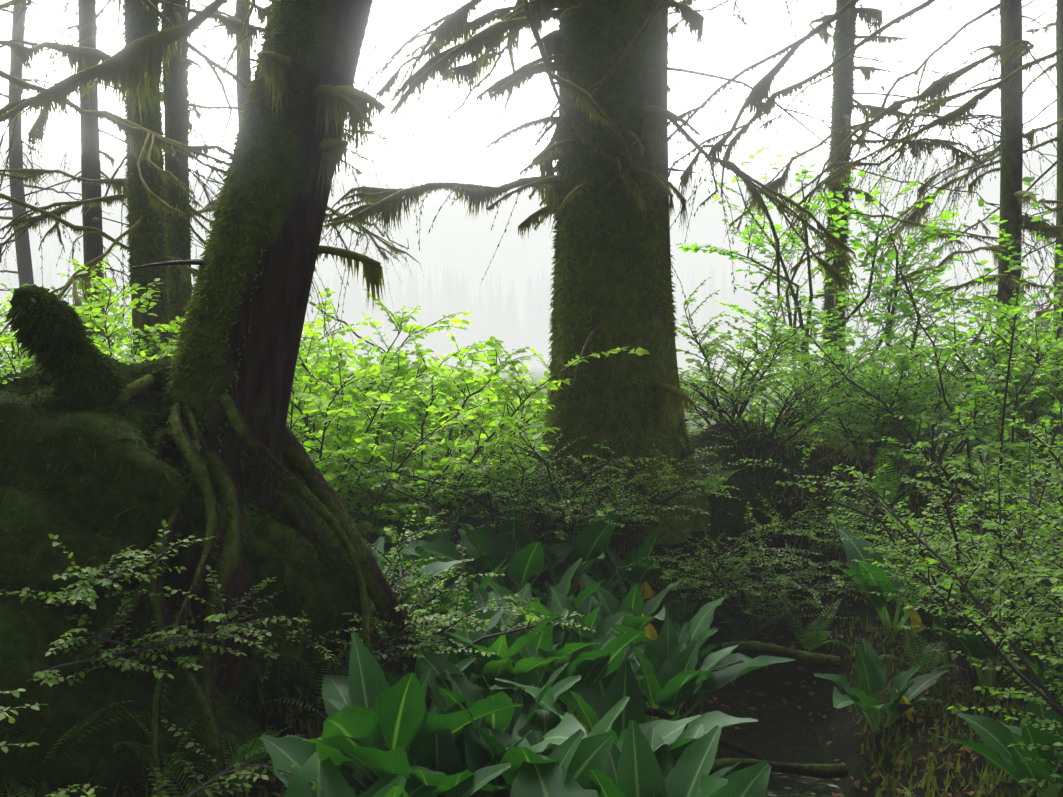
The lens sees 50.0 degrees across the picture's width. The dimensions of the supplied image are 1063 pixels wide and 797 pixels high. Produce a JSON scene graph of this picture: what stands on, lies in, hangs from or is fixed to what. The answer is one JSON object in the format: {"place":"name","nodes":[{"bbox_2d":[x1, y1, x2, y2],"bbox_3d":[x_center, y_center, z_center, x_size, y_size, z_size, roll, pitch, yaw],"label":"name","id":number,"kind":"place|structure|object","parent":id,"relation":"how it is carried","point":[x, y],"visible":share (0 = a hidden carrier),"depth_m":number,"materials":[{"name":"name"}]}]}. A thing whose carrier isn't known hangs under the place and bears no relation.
{"place":"outdoors","nodes":[
{"label":"outdoors","id":0,"kind":"place"},
{"bbox_2d":[0,632,341,796],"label":"shrub","id":1,"kind":"object","parent":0,"point":[53,680],"depth_m":4.26,"materials":[{"name":"green plant"}]},
{"bbox_2d":[167,530,255,691],"bbox_3d":[-1.415,0.952,5.021,0.406,0.845,0.322,0,2,1],"label":"hollow","id":2,"kind":"object","parent":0,"point":[188,559],"visible":0.31,"depth_m":4.91,"materials":[{"name":"black wood"}]},
{"bbox_2d":[0,0,1056,197],"label":"sky","id":3,"kind":"structure","parent":0,"point":[451,150],"materials":[{"name":"white"}]},
{"bbox_2d":[0,166,1062,796],"bbox_3d":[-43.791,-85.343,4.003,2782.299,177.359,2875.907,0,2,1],"label":"ground","id":4,"kind":"structure","parent":0,"point":[840,736],"depth_m":8.21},
{"bbox_2d":[0,282,181,372],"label":"shrub","id":5,"kind":"object","parent":4,"relation":"on","point":[77,285],"depth_m":10.47,"materials":[{"name":"green plant"}]},
{"bbox_2d":[78,0,105,344],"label":"tree","id":6,"kind":"object","parent":4,"relation":"on","point":[90,149],"visible":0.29,"depth_m":16.84,"materials":[{"name":"brown plant"}]},
{"bbox_2d":[8,0,250,286],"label":"tree trunks","id":7,"kind":"object","parent":4,"relation":"on","point":[22,245],"visible":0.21,"depth_m":29.57,"materials":[{"name":"brown plant"}]},
{"bbox_2d":[125,0,168,360],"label":"tree","id":8,"kind":"object","parent":4,"relation":"on","point":[138,319],"visible":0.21,"depth_m":10.82,"materials":[{"name":"brown plant"}]},
{"bbox_2d":[0,259,312,373],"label":"shrub","id":9,"kind":"object","parent":4,"relation":"on","point":[102,303],"depth_m":10.27,"materials":[{"name":"green plant"}]},
{"bbox_2d":[163,0,191,353],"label":"tree","id":10,"kind":"object","parent":4,"relation":"on","point":[175,118],"visible":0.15,"depth_m":11.68,"materials":[{"name":"brown plant"}]},
{"bbox_2d":[0,284,370,792],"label":"root mound","id":11,"kind":"object","parent":4,"relation":"on","point":[25,646],"visible":0.6,"depth_m":4.89,"materials":[{"name":"green plant"}]},
{"bbox_2d":[0,286,428,796],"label":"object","id":12,"kind":"object","parent":11,"relation":"on","point":[16,321],"visible":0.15,"depth_m":5.16,"materials":[{"name":"green plant"}]},
{"bbox_2d":[0,336,474,681],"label":"shrub","id":13,"kind":"object","parent":11,"relation":"on","point":[91,600],"depth_m":4.60,"materials":[{"name":"green plant"}]},
{"bbox_2d":[34,374,445,796],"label":"tree roots","id":14,"kind":"object","parent":4,"relation":"on","point":[224,477],"visible":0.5,"depth_m":5.08,"materials":[{"name":"brown wood"}]},
{"bbox_2d":[163,0,372,519],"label":"leaning tree","id":15,"kind":"object","parent":14,"relation":"on","point":[273,317],"visible":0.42,"depth_m":5.41,"materials":[{"name":"green plant"}]},
{"bbox_2d":[0,245,649,540],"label":"bright shrub leaves","id":16,"kind":"object","parent":4,"relation":"on","point":[350,391],"visible":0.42,"depth_m":8.90,"materials":[{"name":"green plant"}]},
{"bbox_2d":[254,537,595,674],"bbox_3d":[-0.815,1.136,6.562,2.318,1.043,3.119,0,2,1],"label":"huckleberry","id":17,"kind":"object","parent":4,"relation":"on","point":[436,615],"depth_m":5.80,"materials":[{"name":"green plant"}]},
{"bbox_2d":[415,371,550,510],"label":"bright shrub leaves","id":18,"kind":"object","parent":4,"relation":"on","point":[546,375],"depth_m":11.52,"materials":[{"name":"green plant"}]},
{"bbox_2d":[0,401,966,796],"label":"ferns","id":19,"kind":"object","parent":4,"relation":"on","point":[242,755],"visible":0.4,"depth_m":6.98,"materials":[{"name":"green plant"}]},
{"bbox_2d":[0,126,1056,358],"bbox_3d":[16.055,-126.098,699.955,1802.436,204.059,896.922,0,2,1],"label":"forest","id":20,"kind":"object","parent":4,"relation":"on","point":[465,255],"visible":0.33,"depth_m":605.95,"materials":[{"name":"grey"}]},
{"bbox_2d":[0,0,1062,462],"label":"light conifer foliage","id":21,"kind":"object","parent":4,"relation":"on","point":[492,156],"visible":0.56,"depth_m":12.33,"materials":[{"name":"green plant"}]},
{"bbox_2d":[1,410,1062,796],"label":"ground moss tufts","id":22,"kind":"object","parent":4,"relation":"on","point":[289,720],"visible":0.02,"depth_m":6.82,"materials":[{"name":"green plant"}]},
{"bbox_2d":[141,422,1062,796],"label":"leaf litter","id":23,"kind":"object","parent":4,"relation":"on","point":[857,782],"depth_m":7.20,"materials":[{"name":"brown plant"}]},
{"bbox_2d":[314,349,891,640],"bbox_3d":[0.774,0.702,8.817,4.507,2.175,3.332,0,2,1],"label":"shrub","id":24,"kind":"object","parent":4,"relation":"on","point":[655,516],"depth_m":8.23,"materials":[{"name":"green plant"}]},
{"bbox_2d":[520,0,709,544],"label":"tree","id":25,"kind":"object","parent":4,"relation":"on","point":[606,31],"visible":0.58,"depth_m":8.72,"materials":[{"name":"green plant"}]},
{"bbox_2d":[121,0,858,545],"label":"moss","id":26,"kind":"object","parent":25,"relation":"attached to","point":[547,420],"visible":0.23,"depth_m":8.79,"materials":[{"name":"green plant"}]},
{"bbox_2d":[248,473,1062,796],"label":"skunk cabbage leaves","id":27,"kind":"object","parent":4,"relation":"on","point":[504,725],"visible":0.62,"depth_m":5.43,"materials":[{"name":"green plant"}]},
{"bbox_2d":[398,577,925,734],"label":"skunk cabbage spathes","id":28,"kind":"object","parent":4,"relation":"on","point":[651,632],"visible":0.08,"depth_m":7.73,"materials":[{"name":"yellow plant"}]},
{"bbox_2d":[429,435,1044,796],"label":"fallen sticks","id":29,"kind":"object","parent":4,"relation":"on","point":[824,771],"visible":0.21,"depth_m":6.32,"materials":[{"name":"brown wood"}]},
{"bbox_2d":[823,0,854,437],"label":"tree","id":30,"kind":"object","parent":4,"relation":"on","point":[842,100],"visible":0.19,"depth_m":14.54,"materials":[{"name":"brown plant"}]},
{"bbox_2d":[675,277,1062,472],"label":"bank shrub","id":31,"kind":"object","parent":4,"relation":"on","point":[1045,409],"depth_m":10.28,"materials":[{"name":"green plant"}]},
{"bbox_2d":[676,146,1062,466],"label":"vine maple","id":32,"kind":"object","parent":4,"relation":"on","point":[856,244],"depth_m":12.08,"materials":[{"name":"green plant"}]},
{"bbox_2d":[685,231,1062,550],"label":"shrub","id":33,"kind":"object","parent":4,"relation":"on","point":[1013,310],"depth_m":9.78,"materials":[{"name":"green plant"}]},
{"bbox_2d":[739,385,1062,788],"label":"shrub","id":34,"kind":"object","parent":4,"relation":"on","point":[1005,586],"depth_m":5.97,"materials":[{"name":"green plant"}]},
{"bbox_2d":[991,0,1022,462],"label":"tree","id":35,"kind":"object","parent":4,"relation":"on","point":[1011,153],"visible":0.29,"depth_m":13.66,"materials":[{"name":"brown plant"}]},
{"bbox_2d":[1053,0,1062,383],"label":"tree","id":36,"kind":"object","parent":4,"relation":"on","point":[1059,29],"visible":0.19,"depth_m":16.06,"materials":[{"name":"brown plant"}]},
{"bbox_2d":[0,0,1062,413],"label":"branches","id":37,"kind":"object","parent":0,"point":[186,262],"depth_m":12.28,"materials":[{"name":"brown wood"}]},
{"bbox_2d":[0,0,1062,433],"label":"hanging moss","id":38,"kind":"object","parent":37,"relation":"attached to","point":[122,72],"visible":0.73,"depth_m":9.22,"materials":[{"name":"plant"}]},
{"bbox_2d":[724,710,840,796],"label":"stream water","id":39,"kind":"structure","parent":0,"point":[777,736],"depth_m":6.89,"materials":[{"name":"black liquid"}]}
]}

